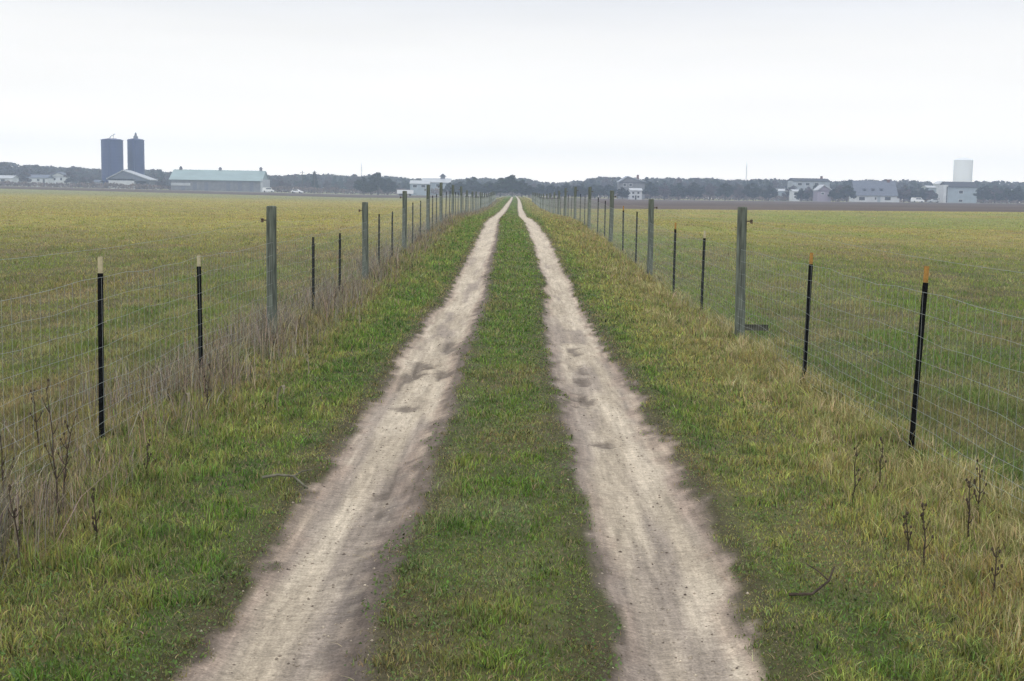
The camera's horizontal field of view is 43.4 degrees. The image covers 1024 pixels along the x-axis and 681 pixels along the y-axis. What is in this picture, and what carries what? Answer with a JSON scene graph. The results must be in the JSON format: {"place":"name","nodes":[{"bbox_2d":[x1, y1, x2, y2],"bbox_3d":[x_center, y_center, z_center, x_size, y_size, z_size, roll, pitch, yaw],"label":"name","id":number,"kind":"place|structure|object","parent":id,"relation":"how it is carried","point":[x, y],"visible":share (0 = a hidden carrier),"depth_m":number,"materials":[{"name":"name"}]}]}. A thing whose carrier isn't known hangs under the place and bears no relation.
{"place":"outdoors","nodes":[
{"label":"outdoors","id":0,"kind":"place"},
{"bbox_2d":[137,197,820,680],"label":"dirt track","id":1,"kind":"structure","parent":0,"point":[317,515],"depth_m":7.31,"materials":[{"name":"soil"}]},
{"bbox_2d":[0,186,1023,680],"bbox_3d":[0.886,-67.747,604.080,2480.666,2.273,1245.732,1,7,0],"label":"ground","id":2,"kind":"structure","parent":0,"point":[226,546],"depth_m":11.67,"materials":[{"name":"plant"}]},
{"bbox_2d":[0,162,11,174],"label":"bare tree","id":3,"kind":"object","parent":2,"relation":"on","point":[2,164],"visible":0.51,"depth_m":656.15,"materials":[{"name":"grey plant"}]},
{"bbox_2d":[0,437,14,499],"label":"weed stalk","id":4,"kind":"object","parent":2,"relation":"on","point":[2,464],"visible":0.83,"depth_m":7.53,"materials":[{"name":"plant"}]},
{"bbox_2d":[0,175,18,185],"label":"shed","id":5,"kind":"structure","parent":2,"relation":"on","point":[13,178],"depth_m":597.27,"materials":[{"name":"white"}]},
{"bbox_2d":[0,165,19,176],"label":"bare tree","id":6,"kind":"object","parent":2,"relation":"on","point":[13,172],"visible":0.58,"depth_m":654.72,"materials":[{"name":"grey plant"}]},
{"bbox_2d":[7,484,22,558],"bbox_3d":[-2.483,0.938,6.430,0.072,0.448,0.051,1,7,0],"label":"weed stalk","id":7,"kind":"object","parent":2,"relation":"on","point":[14,516],"visible":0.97,"depth_m":6.43,"materials":[{"name":"plant"}]},
{"bbox_2d":[18,171,30,182],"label":"bare tree","id":8,"kind":"object","parent":2,"relation":"on","point":[22,177],"visible":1,"depth_m":587.36,"materials":[{"name":"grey plant"}]},
{"bbox_2d":[19,166,36,175],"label":"bare tree","id":9,"kind":"object","parent":2,"relation":"on","point":[28,171],"visible":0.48,"depth_m":658.29,"materials":[{"name":"grey plant"}]},
{"bbox_2d":[30,389,42,445],"bbox_3d":[-3.433,0.572,9.292,0.094,0.454,0.051,-2,7,-23],"label":"weed stalk","id":10,"kind":"object","parent":2,"relation":"on","point":[35,420],"visible":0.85,"depth_m":9.30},
{"bbox_2d":[26,175,53,186],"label":"house","id":11,"kind":"structure","parent":2,"relation":"on","point":[42,178],"depth_m":615.73,"materials":[{"name":"white"}]},
{"bbox_2d":[34,164,48,174],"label":"bare tree","id":12,"kind":"object","parent":2,"relation":"on","point":[39,169],"visible":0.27,"depth_m":670.01,"materials":[{"name":"grey plant"}]},
{"bbox_2d":[42,378,69,520],"bbox_3d":[-2.583,0.636,7.304,0.145,0.830,0.206,1,7,0],"label":"weed stalk","id":13,"kind":"object","parent":2,"relation":"on","point":[52,456],"visible":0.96,"depth_m":7.31,"materials":[{"name":"plant"}]},
{"bbox_2d":[52,172,70,186],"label":"house","id":14,"kind":"structure","parent":2,"relation":"on","point":[58,177],"depth_m":635.36,"materials":[{"name":"white"}]},
{"bbox_2d":[57,409,78,507],"bbox_3d":[-2.638,0.716,7.668,0.092,0.610,0.124,5,8,30],"label":"weed stalk","id":15,"kind":"object","parent":2,"relation":"on","point":[67,456],"visible":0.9,"depth_m":7.64,"materials":[{"name":"plant"}]},
{"bbox_2d":[63,171,75,183],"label":"bare tree","id":16,"kind":"object","parent":2,"relation":"on","point":[70,179],"visible":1,"depth_m":600.98,"materials":[{"name":"grey plant"}]},
{"bbox_2d":[72,167,86,181],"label":"bare tree","id":17,"kind":"object","parent":2,"relation":"on","point":[77,172],"visible":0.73,"depth_m":671.51,"materials":[{"name":"grey plant"}]},
{"bbox_2d":[91,487,100,543],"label":"weed stalk","id":18,"kind":"object","parent":2,"relation":"on","point":[95,524],"visible":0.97,"depth_m":6.81,"materials":[{"name":"plant"}]},
{"bbox_2d":[101,134,123,187],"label":"silo","id":19,"kind":"object","parent":2,"relation":"on","point":[111,156],"visible":0.77,"depth_m":590.56,"materials":[{"name":"blue metal"}]},
{"bbox_2d":[106,170,157,188],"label":"barn","id":20,"kind":"structure","parent":2,"relation":"on","point":[127,177],"depth_m":565.92,"materials":[{"name":"white"}]},
{"bbox_2d":[127,132,144,174],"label":"silo","id":21,"kind":"object","parent":2,"relation":"on","point":[135,154],"visible":0.71,"depth_m":603.24,"materials":[{"name":"blue metal"}]},
{"bbox_2d":[143,439,151,475],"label":"weed stalk","id":22,"kind":"object","parent":2,"relation":"on","point":[147,456],"visible":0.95,"depth_m":8.45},
{"bbox_2d":[148,169,159,181],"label":"bare tree","id":23,"kind":"object","parent":2,"relation":"on","point":[153,174],"visible":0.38,"depth_m":673.54,"materials":[{"name":"grey plant"}]},
{"bbox_2d":[162,172,170,185],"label":"bare tree","id":24,"kind":"object","parent":2,"relation":"on","point":[167,181],"visible":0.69,"depth_m":682.22,"materials":[{"name":"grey plant"}]},
{"bbox_2d":[181,392,189,415],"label":"dead leaf","id":25,"kind":"object","parent":2,"relation":"on","point":[183,398],"visible":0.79,"depth_m":10.57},
{"bbox_2d":[169,166,269,191],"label":"long barn","id":26,"kind":"structure","parent":2,"relation":"on","point":[180,178],"depth_m":541.47,"materials":[{"name":"metal"}]},
{"bbox_2d":[0,182,495,488],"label":"wire fence","id":27,"kind":"object","parent":2,"relation":"on","point":[271,259],"visible":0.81,"depth_m":16.20,"materials":[{"name":"black metal"}]},
{"bbox_2d":[0,189,498,495],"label":"field grass","id":28,"kind":"structure","parent":2,"relation":"on","point":[44,349],"depth_m":25.06,"materials":[{"name":"plant"}]},
{"bbox_2d":[0,199,500,584],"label":"dead grass","id":29,"kind":"structure","parent":2,"relation":"on","point":[337,304],"depth_m":11.77,"materials":[{"name":"plant"}]},
{"bbox_2d":[272,175,285,186],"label":"bare tree","id":30,"kind":"object","parent":2,"relation":"on","point":[277,180],"visible":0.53,"depth_m":660.29,"materials":[{"name":"grey plant"}]},
{"bbox_2d":[262,469,311,488],"bbox_3d":[-1.463,0.891,8.310,0.337,0.068,0.287,1,7,0],"label":"fallen stick","id":31,"kind":"object","parent":2,"relation":"on","point":[283,475],"visible":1,"depth_m":8.37,"materials":[{"name":"brown wood"}]},
{"bbox_2d":[282,174,293,186],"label":"bare tree","id":32,"kind":"object","parent":2,"relation":"on","point":[285,179],"visible":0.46,"depth_m":694.36,"materials":[{"name":"grey plant"}]},
{"bbox_2d":[293,175,311,188],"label":"broad tree","id":33,"kind":"object","parent":2,"relation":"on","point":[305,179],"visible":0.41,"depth_m":646.55,"materials":[{"name":"grey plant"}]},
{"bbox_2d":[310,171,319,191],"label":"conifer","id":34,"kind":"object","parent":2,"relation":"on","point":[316,183],"visible":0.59,"depth_m":555.42,"materials":[{"name":"grey plant"}]},
{"bbox_2d":[316,174,326,187],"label":"bare tree","id":35,"kind":"object","parent":2,"relation":"on","point":[320,181],"visible":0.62,"depth_m":711.87,"materials":[{"name":"grey plant"}]},
{"bbox_2d":[344,179,353,190],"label":"bare tree","id":36,"kind":"object","parent":2,"relation":"on","point":[347,185],"visible":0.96,"depth_m":612.65,"materials":[{"name":"grey plant"}]},
{"bbox_2d":[347,174,361,193],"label":"bare tree","id":37,"kind":"object","parent":2,"relation":"on","point":[353,178],"visible":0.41,"depth_m":675.38,"materials":[{"name":"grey plant"}]},
{"bbox_2d":[366,172,393,194],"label":"broad tree","id":38,"kind":"object","parent":2,"relation":"on","point":[383,185],"visible":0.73,"depth_m":515.06,"materials":[{"name":"green plant"}]},
{"bbox_2d":[422,174,451,194],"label":"house","id":39,"kind":"structure","parent":2,"relation":"on","point":[435,182],"depth_m":557.02,"materials":[{"name":"white"}]},
{"bbox_2d":[466,177,484,195],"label":"broad tree","id":40,"kind":"object","parent":2,"relation":"on","point":[475,186],"visible":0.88,"depth_m":513.49,"materials":[{"name":"green plant"}]},
{"bbox_2d":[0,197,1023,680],"bbox_3d":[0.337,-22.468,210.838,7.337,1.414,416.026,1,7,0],"label":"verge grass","id":41,"kind":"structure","parent":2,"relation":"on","point":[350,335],"depth_m":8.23,"materials":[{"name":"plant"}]},
{"bbox_2d":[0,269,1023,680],"bbox_3d":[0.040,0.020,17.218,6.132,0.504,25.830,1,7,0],"label":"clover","id":42,"kind":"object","parent":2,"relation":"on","point":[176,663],"visible":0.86,"depth_m":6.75,"materials":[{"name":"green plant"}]},
{"bbox_2d":[0,180,1023,202],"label":"brush","id":43,"kind":"object","parent":2,"relation":"on","point":[308,190],"visible":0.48,"depth_m":547.76,"materials":[{"name":"green plant"}]},
{"bbox_2d":[0,162,1023,201],"bbox_3d":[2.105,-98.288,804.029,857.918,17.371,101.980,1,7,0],"label":"woodland","id":44,"kind":"object","parent":2,"relation":"on","point":[537,182],"visible":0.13,"depth_m":769.54,"materials":[{"name":"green plant"}]},
{"bbox_2d":[499,174,528,196],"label":"broad tree","id":45,"kind":"object","parent":2,"relation":"on","point":[511,184],"visible":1,"depth_m":465.26,"materials":[{"name":"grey plant"}]},
{"bbox_2d":[514,180,532,196],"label":"broad tree","id":46,"kind":"object","parent":2,"relation":"on","point":[529,187],"visible":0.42,"depth_m":470.64,"materials":[{"name":"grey plant"}]},
{"bbox_2d":[580,178,600,188],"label":"broad tree","id":47,"kind":"object","parent":2,"relation":"on","point":[586,184],"visible":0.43,"depth_m":662.34,"materials":[{"name":"grey plant"}]},
{"bbox_2d":[616,175,645,198],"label":"house","id":48,"kind":"structure","parent":2,"relation":"on","point":[626,182],"depth_m":540.98,"materials":[{"name":"paint"}]},
{"bbox_2d":[685,182,705,199],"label":"broad tree","id":49,"kind":"object","parent":2,"relation":"on","point":[693,190],"visible":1,"depth_m":515.07,"materials":[{"name":"green plant"}]},
{"bbox_2d":[688,178,706,199],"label":"bare tree","id":50,"kind":"object","parent":2,"relation":"on","point":[700,181],"visible":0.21,"depth_m":649.90,"materials":[{"name":"grey plant"}]},
{"bbox_2d":[701,179,724,193],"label":"broad tree","id":51,"kind":"object","parent":2,"relation":"on","point":[718,182],"visible":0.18,"depth_m":645.66,"materials":[{"name":"grey plant"}]},
{"bbox_2d":[531,202,1023,662],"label":"straw grass","id":52,"kind":"structure","parent":2,"relation":"on","point":[914,476],"depth_m":9.33,"materials":[{"name":"plant"}]},
{"bbox_2d":[532,187,1023,513],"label":"wire fence","id":53,"kind":"object","parent":2,"relation":"on","point":[548,204],"visible":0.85,"depth_m":17.04,"materials":[{"name":"black metal"}]},
{"bbox_2d":[744,324,767,330],"bbox_3d":[3.265,-0.177,17.236,0.320,0.080,0.080,1,7,0],"label":"wooden rail","id":54,"kind":"object","parent":53,"relation":"attached to","point":[756,327],"visible":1,"depth_m":17.20,"materials":[{"name":"grey wood"}]},
{"bbox_2d":[556,208,1023,514],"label":"field grass","id":55,"kind":"structure","parent":2,"relation":"on","point":[1001,409],"depth_m":22.43,"materials":[{"name":"plant"}]},
{"bbox_2d":[789,189,799,200],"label":"house","id":56,"kind":"structure","parent":2,"relation":"on","point":[791,194],"depth_m":537.97,"materials":[{"name":"white"}]},
{"bbox_2d":[787,176,830,200],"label":"house","id":57,"kind":"structure","parent":2,"relation":"on","point":[800,183],"depth_m":575.70,"materials":[{"name":"paint"}]},
{"bbox_2d":[788,564,834,595],"bbox_3d":[1.470,1.173,6.288,0.144,0.071,0.396,4,7,26],"label":"fallen stick","id":58,"kind":"object","parent":2,"relation":"on","point":[814,591],"visible":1,"depth_m":6.22,"materials":[{"name":"wood"}]},
{"bbox_2d":[852,443,860,499],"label":"weed stalk","id":59,"kind":"object","parent":2,"relation":"on","point":[859,479],"visible":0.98,"depth_m":8.12,"materials":[{"name":"plant"}]},
{"bbox_2d":[849,179,898,201],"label":"house","id":60,"kind":"structure","parent":2,"relation":"on","point":[876,191],"depth_m":532.03,"materials":[{"name":"white"}]},
{"bbox_2d":[878,437,886,487],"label":"weed stalk","id":61,"kind":"object","parent":2,"relation":"on","point":[881,440],"visible":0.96,"depth_m":8.37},
{"bbox_2d":[903,508,911,550],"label":"weed stalk","id":62,"kind":"object","parent":2,"relation":"on","point":[906,530],"visible":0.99,"depth_m":7.01,"materials":[{"name":"plant"}]},
{"bbox_2d":[904,187,919,199],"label":"broad tree","id":63,"kind":"object","parent":2,"relation":"on","point":[914,193],"visible":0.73,"depth_m":539.62,"materials":[{"name":"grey plant"}]},
{"bbox_2d":[918,188,928,199],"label":"broad tree","id":64,"kind":"object","parent":2,"relation":"on","point":[922,193],"visible":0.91,"depth_m":539.90,"materials":[{"name":"grey plant"}]},
{"bbox_2d":[920,503,933,564],"bbox_3d":[2.182,1.030,6.776,0.070,0.358,0.049,5,8,32],"label":"weed stalk","id":65,"kind":"object","parent":2,"relation":"on","point":[923,522],"visible":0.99,"depth_m":6.78,"materials":[{"name":"plant"}]},
{"bbox_2d":[938,181,978,202],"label":"house","id":66,"kind":"structure","parent":2,"relation":"on","point":[956,192],"depth_m":541.38,"materials":[{"name":"grey"}]},
{"bbox_2d":[953,158,972,181],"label":"water tower","id":67,"kind":"structure","parent":2,"relation":"on","point":[963,170],"depth_m":985.23,"materials":[{"name":"silver metal"}]},
{"bbox_2d":[965,476,975,536],"bbox_3d":[2.558,0.959,7.193,0.058,0.406,0.077,2,7,13],"label":"weed stalk","id":68,"kind":"object","parent":2,"relation":"on","point":[968,503],"visible":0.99,"depth_m":7.18,"materials":[{"name":"plant"}]},
{"bbox_2d":[974,459,986,508],"bbox_3d":[2.815,0.904,7.736,0.074,0.380,0.050,4,7,24],"label":"weed stalk","id":69,"kind":"object","parent":2,"relation":"on","point":[980,492],"visible":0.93,"depth_m":7.74,"materials":[{"name":"plant"}]},
{"bbox_2d":[990,544,1002,596],"bbox_3d":[2.344,1.132,6.234,0.057,0.296,0.051,1,7,0],"label":"weed stalk","id":70,"kind":"object","parent":2,"relation":"on","point":[995,574],"visible":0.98,"depth_m":6.24,"materials":[{"name":"plant"}]},
{"bbox_2d":[0,186,1023,211],"bbox_3d":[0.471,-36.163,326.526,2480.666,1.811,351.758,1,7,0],"label":"ploughed field","id":71,"kind":"structure","parent":0,"point":[802,205],"depth_m":283.21,"materials":[{"name":"soil"}]},
{"bbox_2d":[397,190,412,195],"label":"trailer","id":72,"kind":"object","parent":71,"relation":"on","point":[409,192],"visible":0.83,"depth_m":465.88,"materials":[{"name":"white paint"}]},
{"bbox_2d":[443,182,458,193],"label":"broad tree","id":73,"kind":"object","parent":71,"relation":"on","point":[448,186],"visible":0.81,"depth_m":490.69,"materials":[{"name":"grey plant"}]},
{"bbox_2d":[455,181,467,195],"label":"broad tree","id":74,"kind":"object","parent":71,"relation":"on","point":[464,187],"visible":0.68,"depth_m":495.30,"materials":[{"name":"grey plant"}]},
{"bbox_2d":[479,181,494,195],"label":"broad tree","id":75,"kind":"object","parent":71,"relation":"on","point":[485,188],"visible":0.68,"depth_m":485.54,"materials":[{"name":"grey plant"}]},
{"bbox_2d":[488,178,509,196],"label":"broad tree","id":76,"kind":"object","parent":71,"relation":"on","point":[497,188],"visible":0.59,"depth_m":475.58,"materials":[{"name":"grey plant"}]},
{"bbox_2d":[533,184,544,196],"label":"broad tree","id":77,"kind":"object","parent":71,"relation":"on","point":[540,189],"visible":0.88,"depth_m":495.67,"materials":[{"name":"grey plant"}]},
{"bbox_2d":[552,186,564,195],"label":"broad tree","id":78,"kind":"object","parent":71,"relation":"on","point":[557,189],"visible":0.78,"depth_m":465.67,"materials":[{"name":"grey plant"}]},
{"bbox_2d":[564,186,581,196],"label":"broad tree","id":79,"kind":"object","parent":71,"relation":"on","point":[572,193],"visible":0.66,"depth_m":476.10,"materials":[{"name":"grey plant"}]},
{"bbox_2d":[576,184,591,196],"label":"broad tree","id":80,"kind":"object","parent":71,"relation":"on","point":[584,190],"visible":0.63,"depth_m":494.41,"materials":[{"name":"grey plant"}]},
{"bbox_2d":[616,187,629,198],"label":"broad tree","id":81,"kind":"object","parent":71,"relation":"on","point":[622,194],"visible":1,"depth_m":460.71,"materials":[{"name":"plant"}]},
{"bbox_2d":[628,188,642,199],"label":"house","id":82,"kind":"structure","parent":71,"relation":"on","point":[635,194],"depth_m":466.97,"materials":[{"name":"white"}]},
{"bbox_2d":[0,0,1023,202],"label":"sky","id":83,"kind":"structure","parent":0,"point":[550,91],"materials":[{"name":"white"}]},
{"bbox_2d":[15,186,1018,203],"bbox_3d":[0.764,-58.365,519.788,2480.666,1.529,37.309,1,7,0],"label":"farm road","id":84,"kind":"structure","parent":0,"point":[438,195],"depth_m":517.53,"materials":[{"name":"soil"}]},
{"bbox_2d":[353,177,369,194],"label":"broad tree","id":85,"kind":"object","parent":84,"relation":"on","point":[358,184],"visible":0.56,"depth_m":509.95,"materials":[{"name":"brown plant"}]},
{"bbox_2d":[361,181,378,194],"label":"broad tree","id":86,"kind":"object","parent":84,"relation":"on","point":[371,187],"visible":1,"depth_m":500.56,"materials":[{"name":"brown plant"}]},
{"bbox_2d":[382,178,399,194],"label":"broad tree","id":87,"kind":"object","parent":84,"relation":"on","point":[394,185],"visible":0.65,"depth_m":520.54,"materials":[{"name":"green plant"}]},
{"bbox_2d":[409,180,430,194],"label":"house","id":88,"kind":"structure","parent":84,"relation":"on","point":[417,187],"depth_m":516.56,"materials":[{"name":"white"}]},
{"bbox_2d":[544,185,555,196],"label":"broad tree","id":89,"kind":"object","parent":84,"relation":"on","point":[548,189],"visible":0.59,"depth_m":500.88,"materials":[{"name":"green plant"}]},
{"bbox_2d":[587,185,602,197],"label":"broad tree","id":90,"kind":"object","parent":84,"relation":"on","point":[595,192],"visible":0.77,"depth_m":500.44,"materials":[{"name":"green plant"}]},
{"bbox_2d":[599,184,615,198],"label":"broad tree","id":91,"kind":"object","parent":84,"relation":"on","point":[606,190],"visible":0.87,"depth_m":500.90,"materials":[{"name":"green plant"}]},
{"bbox_2d":[642,182,659,198],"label":"broad tree","id":92,"kind":"object","parent":84,"relation":"on","point":[650,189],"visible":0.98,"depth_m":514.87,"materials":[{"name":"green plant"}]},
{"bbox_2d":[658,183,671,199],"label":"bare tree","id":93,"kind":"object","parent":84,"relation":"on","point":[664,191],"visible":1,"depth_m":515.37,"materials":[{"name":"grey plant"}]},
{"bbox_2d":[669,183,685,199],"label":"broad tree","id":94,"kind":"object","parent":84,"relation":"on","point":[679,189],"visible":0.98,"depth_m":520.23,"materials":[{"name":"green plant"}]},
{"bbox_2d":[705,183,717,199],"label":"bare tree","id":95,"kind":"object","parent":84,"relation":"on","point":[709,191],"visible":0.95,"depth_m":525.61,"materials":[{"name":"grey plant"}]},
{"bbox_2d":[715,182,733,200],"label":"broad tree","id":96,"kind":"object","parent":84,"relation":"on","point":[727,191],"visible":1,"depth_m":515.58,"materials":[{"name":"green plant"}]},
{"bbox_2d":[732,184,745,200],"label":"bare tree","id":97,"kind":"object","parent":84,"relation":"on","point":[737,192],"visible":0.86,"depth_m":525.75,"materials":[{"name":"grey plant"}]},
{"bbox_2d":[741,183,762,200],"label":"broad tree","id":98,"kind":"object","parent":84,"relation":"on","point":[753,193],"visible":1,"depth_m":514.59,"materials":[{"name":"green plant"}]},
{"bbox_2d":[760,185,778,200],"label":"broad tree","id":99,"kind":"object","parent":84,"relation":"on","point":[773,192],"visible":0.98,"depth_m":525.19,"materials":[{"name":"green plant"}]},
{"bbox_2d":[794,188,809,199],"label":"broad tree","id":100,"kind":"object","parent":84,"relation":"on","point":[801,194],"visible":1,"depth_m":525.76,"materials":[{"name":"green plant"}]},
{"bbox_2d":[813,185,831,201],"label":"house","id":101,"kind":"structure","parent":84,"relation":"on","point":[820,192],"depth_m":516.63,"materials":[{"name":"grey"}]},
{"bbox_2d":[827,189,841,199],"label":"broad tree","id":102,"kind":"object","parent":84,"relation":"on","point":[833,194],"visible":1,"depth_m":515.32,"materials":[{"name":"green plant"}]},
{"bbox_2d":[839,185,856,201],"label":"broad tree","id":103,"kind":"object","parent":84,"relation":"on","point":[850,192],"visible":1,"depth_m":515.36,"materials":[{"name":"green plant"}]},
{"bbox_2d":[897,185,911,201],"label":"bare tree","id":104,"kind":"object","parent":84,"relation":"on","point":[905,194],"visible":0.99,"depth_m":535.52,"materials":[{"name":"grey plant"}]},
{"bbox_2d":[925,190,936,202],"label":"bare tree","id":105,"kind":"object","parent":84,"relation":"on","point":[932,194],"visible":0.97,"depth_m":535.49,"materials":[{"name":"grey plant"}]},
{"bbox_2d":[973,187,994,202],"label":"broad tree","id":106,"kind":"object","parent":84,"relation":"on","point":[980,194],"visible":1,"depth_m":525.12,"materials":[{"name":"green plant"}]},
{"bbox_2d":[994,187,1015,202],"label":"broad tree","id":107,"kind":"object","parent":84,"relation":"on","point":[1006,194],"visible":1,"depth_m":525.70,"materials":[{"name":"green plant"}]},
{"bbox_2d":[1009,186,1023,203],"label":"broad tree","id":108,"kind":"object","parent":84,"relation":"on","point":[1019,193],"visible":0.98,"depth_m":524.79,"materials":[{"name":"green plant"}]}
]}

